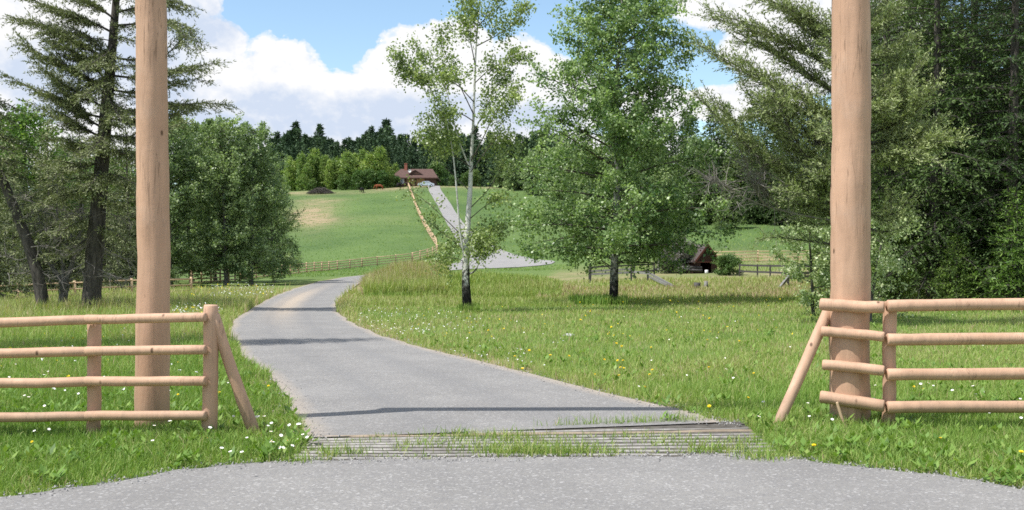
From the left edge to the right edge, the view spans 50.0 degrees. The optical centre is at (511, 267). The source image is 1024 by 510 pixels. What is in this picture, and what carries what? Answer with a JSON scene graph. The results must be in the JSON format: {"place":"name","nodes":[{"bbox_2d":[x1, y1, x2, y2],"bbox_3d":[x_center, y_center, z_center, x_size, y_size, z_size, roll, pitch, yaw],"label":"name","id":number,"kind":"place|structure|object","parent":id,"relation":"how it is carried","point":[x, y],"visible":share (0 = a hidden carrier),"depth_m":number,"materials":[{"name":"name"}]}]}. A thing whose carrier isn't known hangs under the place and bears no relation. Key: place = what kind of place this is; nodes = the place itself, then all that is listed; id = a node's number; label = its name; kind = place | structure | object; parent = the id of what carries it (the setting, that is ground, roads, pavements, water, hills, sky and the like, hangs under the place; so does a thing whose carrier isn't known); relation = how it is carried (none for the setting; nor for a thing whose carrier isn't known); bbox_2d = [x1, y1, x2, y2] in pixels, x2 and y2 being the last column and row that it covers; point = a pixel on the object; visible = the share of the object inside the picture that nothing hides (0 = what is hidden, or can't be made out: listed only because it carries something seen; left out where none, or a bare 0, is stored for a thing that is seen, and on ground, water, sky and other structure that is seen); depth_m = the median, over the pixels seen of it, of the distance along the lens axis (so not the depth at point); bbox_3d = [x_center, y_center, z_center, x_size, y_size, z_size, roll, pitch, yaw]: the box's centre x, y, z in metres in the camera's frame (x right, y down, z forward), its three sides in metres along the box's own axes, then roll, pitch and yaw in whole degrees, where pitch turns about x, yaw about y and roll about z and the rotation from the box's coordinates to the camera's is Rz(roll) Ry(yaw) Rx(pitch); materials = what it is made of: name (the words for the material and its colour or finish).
{"place":"outdoors","nodes":[
{"label":"outdoors","id":0,"kind":"place"},
{"bbox_2d":[370,186,554,275],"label":"hill road","id":1,"kind":"structure","parent":0,"point":[449,213],"depth_m":160.17,"materials":[{"name":"grey asphalt"}]},
{"bbox_2d":[231,275,718,436],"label":"driveway","id":2,"kind":"structure","parent":0,"point":[352,378],"depth_m":14.84,"materials":[{"name":"grey asphalt"}]},
{"bbox_2d":[0,0,1022,190],"label":"sky","id":3,"kind":"structure","parent":0,"point":[313,63],"materials":[{"name":"blue"}]},
{"bbox_2d":[0,282,1023,496],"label":"grass","id":4,"kind":"structure","parent":0,"point":[106,465],"depth_m":15.41,"materials":[{"name":"green plant"}]},
{"bbox_2d":[0,455,1023,509],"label":"road","id":5,"kind":"structure","parent":0,"point":[717,482],"depth_m":7.84,"materials":[{"name":"grey asphalt"}]},
{"bbox_2d":[0,186,1023,496],"bbox_3d":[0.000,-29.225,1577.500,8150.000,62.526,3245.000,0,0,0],"label":"ground","id":6,"kind":"structure","parent":0,"point":[388,232],"depth_m":158.36,"materials":[{"name":"green plant"}]},
{"bbox_2d":[0,121,33,298],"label":"back conifer","id":7,"kind":"object","parent":6,"relation":"on","point":[4,273],"visible":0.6,"depth_m":50.33,"materials":[{"name":"green plant"}]},
{"bbox_2d":[0,150,47,295],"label":"back conifer","id":8,"kind":"object","parent":6,"relation":"on","point":[13,239],"visible":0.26,"depth_m":77.92,"materials":[{"name":"green plant"}]},
{"bbox_2d":[0,97,75,305],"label":"leafy tree","id":9,"kind":"object","parent":6,"relation":"on","point":[31,254],"visible":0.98,"depth_m":39.53,"materials":[{"name":"green plant"}]},
{"bbox_2d":[0,98,86,285],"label":"leafy tree","id":10,"kind":"object","parent":6,"relation":"on","point":[28,121],"visible":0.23,"depth_m":82.79,"materials":[{"name":"green plant"}]},
{"bbox_2d":[6,119,83,292],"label":"back conifer","id":11,"kind":"object","parent":6,"relation":"on","point":[46,266],"visible":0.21,"depth_m":79.69,"materials":[{"name":"green plant"}]},
{"bbox_2d":[33,134,92,265],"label":"leafy tree","id":12,"kind":"object","parent":6,"relation":"on","point":[66,155],"visible":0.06,"depth_m":94.62,"materials":[{"name":"green plant"}]},
{"bbox_2d":[0,181,127,301],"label":"gnarled tree","id":13,"kind":"object","parent":6,"relation":"on","point":[67,279],"visible":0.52,"depth_m":40.52,"materials":[{"name":"green plant"}]},
{"bbox_2d":[46,122,124,291],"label":"back conifer","id":14,"kind":"object","parent":6,"relation":"on","point":[85,211],"visible":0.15,"depth_m":81.69,"materials":[{"name":"green plant"}]},
{"bbox_2d":[1,277,192,297],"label":"post and rail fence","id":15,"kind":"object","parent":6,"relation":"on","point":[74,282],"visible":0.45,"depth_m":59.64,"materials":[{"name":"brown wood"}]},
{"bbox_2d":[69,159,137,291],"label":"back conifer","id":16,"kind":"object","parent":6,"relation":"on","point":[111,268],"visible":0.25,"depth_m":77.74,"materials":[{"name":"green plant"}]},
{"bbox_2d":[77,157,136,278],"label":"leafy tree","id":17,"kind":"object","parent":6,"relation":"on","point":[113,190],"visible":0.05,"depth_m":89.12,"materials":[{"name":"green plant"}]},
{"bbox_2d":[0,0,242,309],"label":"conifer tree","id":18,"kind":"object","parent":6,"relation":"on","point":[99,145],"visible":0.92,"depth_m":38.65,"materials":[{"name":"green plant"}]},
{"bbox_2d":[0,304,260,436],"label":"log fence","id":19,"kind":"object","parent":6,"relation":"on","point":[215,341],"visible":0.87,"depth_m":10.25,"materials":[{"name":"brown wood"}]},
{"bbox_2d":[83,114,180,289],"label":"back conifer","id":20,"kind":"object","parent":6,"relation":"on","point":[130,218],"visible":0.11,"depth_m":83.69,"materials":[{"name":"green plant"}]},
{"bbox_2d":[134,0,170,428],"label":"gate post","id":21,"kind":"object","parent":6,"relation":"on","point":[153,229],"visible":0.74,"depth_m":10.92,"materials":[{"name":"brown wood"}]},
{"bbox_2d":[114,111,213,286],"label":"poplar tree","id":22,"kind":"object","parent":6,"relation":"on","point":[176,198],"visible":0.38,"depth_m":89.99,"materials":[{"name":"green plant"}]},
{"bbox_2d":[169,118,228,282],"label":"poplar tree","id":23,"kind":"object","parent":6,"relation":"on","point":[189,133],"visible":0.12,"depth_m":99.16,"materials":[{"name":"green plant"}]},
{"bbox_2d":[175,115,257,281],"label":"poplar tree","id":24,"kind":"object","parent":6,"relation":"on","point":[218,191],"depth_m":104.96,"materials":[{"name":"green plant"}]},
{"bbox_2d":[177,112,278,285],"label":"poplar tree","id":25,"kind":"object","parent":6,"relation":"on","point":[217,136],"visible":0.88,"depth_m":91.37,"materials":[{"name":"green plant"}]},
{"bbox_2d":[198,120,296,285],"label":"poplar tree","id":26,"kind":"object","parent":6,"relation":"on","point":[268,194],"visible":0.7,"depth_m":93.54,"materials":[{"name":"green plant"}]},
{"bbox_2d":[235,162,306,282],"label":"poplar tree","id":27,"kind":"object","parent":6,"relation":"on","point":[287,225],"visible":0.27,"depth_m":100.35,"materials":[{"name":"green plant"}]},
{"bbox_2d":[283,160,294,190],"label":"young poplar","id":28,"kind":"object","parent":6,"relation":"on","point":[289,172],"visible":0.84,"depth_m":306.34,"materials":[{"name":"green plant"}]},
{"bbox_2d":[190,253,412,283],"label":"post and rail fence","id":29,"kind":"object","parent":6,"relation":"on","point":[306,268],"visible":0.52,"depth_m":139.89,"materials":[{"name":"brown wood"}]},
{"bbox_2d":[295,152,307,190],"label":"young poplar","id":30,"kind":"object","parent":6,"relation":"on","point":[301,161],"visible":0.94,"depth_m":300.41,"materials":[{"name":"green plant"}]},
{"bbox_2d":[300,163,312,190],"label":"young poplar","id":31,"kind":"object","parent":6,"relation":"on","point":[307,173],"visible":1,"depth_m":298.87,"materials":[{"name":"green plant"}]},
{"bbox_2d":[41,283,572,390],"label":"white blossoms","id":32,"kind":"object","parent":6,"relation":"on","point":[271,291],"visible":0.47,"depth_m":33.52,"materials":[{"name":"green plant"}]},
{"bbox_2d":[317,154,327,189],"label":"young poplar","id":33,"kind":"object","parent":6,"relation":"on","point":[321,166],"visible":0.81,"depth_m":309.00,"materials":[{"name":"green plant"}]},
{"bbox_2d":[323,158,335,188],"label":"young poplar","id":34,"kind":"object","parent":6,"relation":"on","point":[328,175],"visible":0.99,"depth_m":304.55,"materials":[{"name":"green plant"}]},
{"bbox_2d":[333,174,350,189],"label":"grove shrub","id":35,"kind":"object","parent":6,"relation":"on","point":[341,181],"visible":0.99,"depth_m":296.67,"materials":[{"name":"green plant"}]},
{"bbox_2d":[338,149,358,188],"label":"young poplar","id":36,"kind":"object","parent":6,"relation":"on","point":[347,162],"visible":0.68,"depth_m":304.56,"materials":[{"name":"green plant"}]},
{"bbox_2d":[348,170,365,189],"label":"grove shrub","id":37,"kind":"object","parent":6,"relation":"on","point":[357,178],"visible":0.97,"depth_m":295.83,"materials":[{"name":"green plant"}]},
{"bbox_2d":[359,151,377,188],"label":"young poplar","id":38,"kind":"object","parent":6,"relation":"on","point":[369,163],"visible":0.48,"depth_m":303.35,"materials":[{"name":"green plant"}]},
{"bbox_2d":[361,168,378,188],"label":"grove shrub","id":39,"kind":"object","parent":6,"relation":"on","point":[369,175],"visible":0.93,"depth_m":297.75,"materials":[{"name":"green plant"}]},
{"bbox_2d":[371,146,388,187],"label":"young poplar","id":40,"kind":"object","parent":6,"relation":"on","point":[380,161],"visible":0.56,"depth_m":302.94,"materials":[{"name":"green plant"}]},
{"bbox_2d":[373,170,389,188],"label":"grove shrub","id":41,"kind":"object","parent":6,"relation":"on","point":[381,176],"visible":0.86,"depth_m":298.73,"materials":[{"name":"green plant"}]},
{"bbox_2d":[405,146,419,168],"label":"ridge conifer","id":42,"kind":"object","parent":6,"relation":"on","point":[411,156],"visible":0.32,"depth_m":340.94,"materials":[{"name":"green plant"}]},
{"bbox_2d":[9,283,817,376],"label":"yellow blossoms","id":43,"kind":"object","parent":6,"relation":"on","point":[423,315],"visible":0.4,"depth_m":34.49,"materials":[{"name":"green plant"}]},
{"bbox_2d":[0,186,829,342],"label":"tall grass","id":44,"kind":"structure","parent":6,"relation":"on","point":[406,282],"depth_m":55.44,"materials":[{"name":"green plant"}]},
{"bbox_2d":[394,163,440,186],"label":"house","id":45,"kind":"structure","parent":6,"relation":"on","point":[430,175],"depth_m":306.44,"materials":[{"name":"brown"}]},
{"bbox_2d":[408,183,437,259],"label":"post and rail fence","id":46,"kind":"object","parent":6,"relation":"on","point":[428,229],"visible":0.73,"depth_m":182.38,"materials":[{"name":"brown wood"}]},
{"bbox_2d":[427,160,449,185],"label":"grove shrub","id":47,"kind":"object","parent":6,"relation":"on","point":[439,171],"visible":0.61,"depth_m":319.24,"materials":[{"name":"green plant"}]},
{"bbox_2d":[442,145,459,185],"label":"ridge conifer","id":48,"kind":"object","parent":6,"relation":"on","point":[449,164],"visible":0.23,"depth_m":340.60,"materials":[{"name":"green plant"}]},
{"bbox_2d":[452,139,469,185],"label":"ridge conifer","id":49,"kind":"object","parent":6,"relation":"on","point":[461,163],"visible":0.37,"depth_m":342.94,"materials":[{"name":"green plant"}]},
{"bbox_2d":[380,0,544,305],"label":"aspen tree","id":50,"kind":"object","parent":6,"relation":"on","point":[443,112],"visible":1,"depth_m":39.47,"materials":[{"name":"green plant"}]},
{"bbox_2d":[480,149,498,186],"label":"ridge conifer","id":51,"kind":"object","parent":6,"relation":"on","point":[487,178],"visible":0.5,"depth_m":341.91,"materials":[{"name":"green plant"}]},
{"bbox_2d":[489,142,510,187],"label":"hillside conifer","id":52,"kind":"object","parent":6,"relation":"on","point":[500,181],"visible":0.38,"depth_m":291.33,"materials":[{"name":"green plant"}]},
{"bbox_2d":[501,159,520,190],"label":"hillside poplar","id":53,"kind":"object","parent":6,"relation":"on","point":[509,181],"visible":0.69,"depth_m":279.27,"materials":[{"name":"green plant"}]},
{"bbox_2d":[0,317,1023,487],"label":"broadleaf weeds","id":54,"kind":"object","parent":6,"relation":"on","point":[270,447],"visible":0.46,"depth_m":10.15,"materials":[{"name":"green plant"}]},
{"bbox_2d":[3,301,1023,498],"bbox_3d":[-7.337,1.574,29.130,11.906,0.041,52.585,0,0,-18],"label":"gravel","id":55,"kind":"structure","parent":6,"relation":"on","point":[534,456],"depth_m":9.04,"materials":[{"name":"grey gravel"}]},
{"bbox_2d":[510,136,528,189],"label":"hillside conifer","id":56,"kind":"object","parent":6,"relation":"on","point":[522,155],"visible":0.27,"depth_m":284.13,"materials":[{"name":"green plant"}]},
{"bbox_2d":[516,152,543,194],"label":"hillside poplar","id":57,"kind":"object","parent":6,"relation":"on","point":[528,174],"visible":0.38,"depth_m":266.95,"materials":[{"name":"green plant"}]},
{"bbox_2d":[270,421,817,460],"bbox_3d":[0.300,1.606,10.210,4.600,0.075,2.380,0,0,0],"label":"cattle guard","id":58,"kind":"object","parent":6,"relation":"on","point":[717,430],"visible":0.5,"depth_m":10.03,"materials":[{"name":"metal"}]},
{"bbox_2d":[237,424,794,463],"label":"weeds","id":59,"kind":"object","parent":58,"relation":"on","point":[533,449],"visible":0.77,"depth_m":9.50,"materials":[{"name":"green plant"}]},
{"bbox_2d":[540,142,569,201],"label":"hillside poplar","id":60,"kind":"object","parent":6,"relation":"on","point":[555,187],"visible":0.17,"depth_m":248.90,"materials":[{"name":"green plant"}]},
{"bbox_2d":[561,154,589,201],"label":"hillside poplar","id":61,"kind":"object","parent":6,"relation":"on","point":[570,186],"visible":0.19,"depth_m":240.54,"materials":[{"name":"green plant"}]},
{"bbox_2d":[574,146,608,204],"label":"hillside poplar","id":62,"kind":"object","parent":6,"relation":"on","point":[584,185],"visible":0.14,"depth_m":224.47,"materials":[{"name":"green plant"}]},
{"bbox_2d":[473,0,744,304],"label":"aspen tree","id":63,"kind":"object","parent":6,"relation":"on","point":[626,137],"visible":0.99,"depth_m":46.60,"materials":[{"name":"green plant"}]},
{"bbox_2d":[589,266,673,287],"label":"plank fence","id":64,"kind":"object","parent":6,"relation":"on","point":[663,281],"visible":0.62,"depth_m":85.93,"materials":[{"name":"grey wood"}]},
{"bbox_2d":[608,160,655,235],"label":"hillside poplar","id":65,"kind":"object","parent":6,"relation":"on","point":[624,182],"visible":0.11,"depth_m":158.98,"materials":[{"name":"green plant"}]},
{"bbox_2d":[647,166,676,230],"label":"hillside poplar","id":66,"kind":"object","parent":6,"relation":"on","point":[665,176],"visible":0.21,"depth_m":157.04,"materials":[{"name":"green plant"}]},
{"bbox_2d":[652,123,693,197],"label":"hillside conifer","id":67,"kind":"object","parent":6,"relation":"on","point":[672,150],"visible":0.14,"depth_m":171.75,"materials":[{"name":"green plant"}]},
{"bbox_2d":[650,233,703,273],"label":"lilac bush","id":68,"kind":"object","parent":6,"relation":"on","point":[681,256],"visible":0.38,"depth_m":99.32,"materials":[{"name":"green plant"}]},
{"bbox_2d":[669,153,692,226],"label":"hillside conifer","id":69,"kind":"object","parent":6,"relation":"on","point":[679,172],"visible":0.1,"depth_m":165.36,"materials":[{"name":"green plant"}]},
{"bbox_2d":[671,113,721,220],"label":"hillside conifer","id":70,"kind":"object","parent":6,"relation":"on","point":[685,138],"visible":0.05,"depth_m":175.83,"materials":[{"name":"green plant"}]},
{"bbox_2d":[669,133,725,212],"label":"hillside poplar","id":71,"kind":"object","parent":6,"relation":"on","point":[695,141],"visible":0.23,"depth_m":170.77,"materials":[{"name":"green plant"}]},
{"bbox_2d":[678,244,717,272],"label":"shed","id":72,"kind":"structure","parent":6,"relation":"on","point":[705,264],"depth_m":99.06,"materials":[{"name":"brown wood"}]},
{"bbox_2d":[689,148,722,224],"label":"hillside conifer","id":73,"kind":"object","parent":6,"relation":"on","point":[709,221],"visible":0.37,"depth_m":167.50,"materials":[{"name":"green plant"}]},
{"bbox_2d":[697,106,738,219],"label":"hillside conifer","id":74,"kind":"object","parent":6,"relation":"on","point":[715,137],"visible":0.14,"depth_m":179.72,"materials":[{"name":"green plant"}]},
{"bbox_2d":[712,101,736,173],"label":"hillside conifer","id":75,"kind":"object","parent":6,"relation":"on","point":[726,132],"visible":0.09,"depth_m":204.36,"materials":[{"name":"green plant"}]},
{"bbox_2d":[710,253,744,275],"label":"round bush","id":76,"kind":"object","parent":6,"relation":"on","point":[726,263],"visible":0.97,"depth_m":94.34,"materials":[{"name":"green plant"}]},
{"bbox_2d":[708,167,747,229],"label":"hillside conifer","id":77,"kind":"object","parent":6,"relation":"on","point":[736,213],"visible":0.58,"depth_m":159.38,"materials":[{"name":"green plant"}]},
{"bbox_2d":[715,114,752,220],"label":"hillside conifer","id":78,"kind":"object","parent":6,"relation":"on","point":[740,182],"visible":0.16,"depth_m":175.07,"materials":[{"name":"green plant"}]},
{"bbox_2d":[734,106,770,173],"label":"hillside conifer","id":79,"kind":"object","parent":6,"relation":"on","point":[752,126],"visible":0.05,"depth_m":199.30,"materials":[{"name":"green plant"}]},
{"bbox_2d":[738,155,771,224],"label":"hillside conifer","id":80,"kind":"object","parent":6,"relation":"on","point":[754,216],"visible":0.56,"depth_m":167.23,"materials":[{"name":"green plant"}]},
{"bbox_2d":[737,121,794,223],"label":"hillside conifer","id":81,"kind":"object","parent":6,"relation":"on","point":[768,139],"visible":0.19,"depth_m":171.45,"materials":[{"name":"green plant"}]},
{"bbox_2d":[714,250,829,261],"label":"post and rail fence","id":82,"kind":"object","parent":6,"relation":"on","point":[757,254],"visible":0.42,"depth_m":118.33,"materials":[{"name":"brown wood"}]},
{"bbox_2d":[739,264,818,277],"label":"plank fence","id":83,"kind":"object","parent":6,"relation":"on","point":[769,271],"visible":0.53,"depth_m":90.23,"materials":[{"name":"grey wood"}]},
{"bbox_2d":[758,151,803,225],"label":"hillside conifer","id":84,"kind":"object","parent":6,"relation":"on","point":[771,213],"visible":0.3,"depth_m":165.07,"materials":[{"name":"green plant"}]},
{"bbox_2d":[673,0,981,321],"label":"conifer tree","id":85,"kind":"object","parent":6,"relation":"on","point":[904,143],"visible":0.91,"depth_m":30.33,"materials":[{"name":"green plant"}]},
{"bbox_2d":[767,211,929,317],"bbox_3d":[10.691,0.003,35.288,4.182,3.946,4.413,0,0,-29],"label":"willow shrub","id":86,"kind":"object","parent":6,"relation":"on","point":[818,277],"visible":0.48,"depth_m":35.37,"materials":[{"name":"green plant"}]},
{"bbox_2d":[829,0,870,426],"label":"gate post","id":87,"kind":"object","parent":6,"relation":"on","point":[850,236],"visible":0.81,"depth_m":11.00,"materials":[{"name":"brown wood"}]},
{"bbox_2d":[870,190,917,300],"bbox_3d":[14.586,-0.600,43.856,3.159,5.098,3.263,0,0,-21],"label":"understorey tree","id":88,"kind":"object","parent":6,"relation":"on","point":[888,292],"visible":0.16,"depth_m":43.66,"materials":[{"name":"green plant"}]},
{"bbox_2d":[799,0,994,299],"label":"forest conifer","id":89,"kind":"object","parent":6,"relation":"on","point":[885,171],"visible":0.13,"depth_m":44.29,"materials":[{"name":"green plant"}]},
{"bbox_2d":[774,298,1023,425],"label":"log fence","id":90,"kind":"object","parent":6,"relation":"on","point":[888,405],"visible":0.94,"depth_m":10.80,"materials":[{"name":"brown wood"}]},
{"bbox_2d":[874,182,941,299],"bbox_3d":[16.983,-0.873,47.126,3.439,5.682,3.608,0,0,-44],"label":"understorey tree","id":91,"kind":"object","parent":6,"relation":"on","point":[923,217],"visible":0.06,"depth_m":46.75,"materials":[{"name":"green plant"}]},
{"bbox_2d":[826,0,996,298],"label":"forest conifer","id":92,"kind":"object","parent":6,"relation":"on","point":[913,28],"visible":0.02,"depth_m":50.69,"materials":[{"name":"green plant"}]},
{"bbox_2d":[897,236,941,298],"bbox_3d":[15.825,0.296,43.064,1.996,3.126,1.897,0,0,3],"label":"understorey tree","id":93,"kind":"object","parent":6,"relation":"on","point":[909,272],"visible":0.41,"depth_m":42.89,"materials":[{"name":"green plant"}]},
{"bbox_2d":[870,0,1023,298],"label":"forest conifer","id":94,"kind":"object","parent":6,"relation":"on","point":[936,174],"visible":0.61,"depth_m":41.97,"materials":[{"name":"green plant"}]},
{"bbox_2d":[880,0,1023,298],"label":"forest conifer","id":95,"kind":"object","parent":6,"relation":"on","point":[980,40],"visible":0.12,"depth_m":45.32,"materials":[{"name":"green plant"}]},
{"bbox_2d":[930,233,986,298],"bbox_3d":[16.604,0.294,41.019,2.374,3.287,2.163,0,0,-16],"label":"fir sapling","id":96,"kind":"object","parent":6,"relation":"on","point":[956,290],"visible":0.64,"depth_m":40.90,"materials":[{"name":"green plant"}]},
{"bbox_2d":[895,0,1023,291],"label":"forest conifer","id":97,"kind":"object","parent":6,"relation":"on","point":[1013,115],"visible":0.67,"depth_m":41.66,"materials":[{"name":"green plant"}]},
{"bbox_2d":[920,0,1008,295],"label":"forest conifer","id":98,"kind":"object","parent":6,"relation":"on","point":[961,7],"visible":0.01,"depth_m":52.99,"materials":[{"name":"green plant"}]},
{"bbox_2d":[959,210,1004,298],"bbox_3d":[19.000,-0.216,44.130,2.536,4.270,2.716,0,0,19],"label":"understorey tree","id":99,"kind":"object","parent":6,"relation":"on","point":[989,255],"visible":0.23,"depth_m":43.83,"materials":[{"name":"green plant"}]},
{"bbox_2d":[957,0,1023,211],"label":"forest conifer","id":100,"kind":"object","parent":6,"relation":"on","point":[999,56],"visible":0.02,"depth_m":51.80,"materials":[{"name":"green plant"}]},
{"bbox_2d":[959,0,1023,290],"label":"forest conifer","id":101,"kind":"object","parent":6,"relation":"on","point":[1005,66],"visible":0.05,"depth_m":46.18,"materials":[{"name":"green plant"}]},
{"bbox_2d":[967,183,1023,311],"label":"fir sapling","id":102,"kind":"object","parent":6,"relation":"on","point":[1006,284],"visible":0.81,"depth_m":39.88,"materials":[{"name":"green plant"}]},
{"bbox_2d":[984,189,1023,297],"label":"fir sapling","id":103,"kind":"object","parent":6,"relation":"on","point":[1010,257],"visible":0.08,"depth_m":41.02,"materials":[{"name":"green plant"}]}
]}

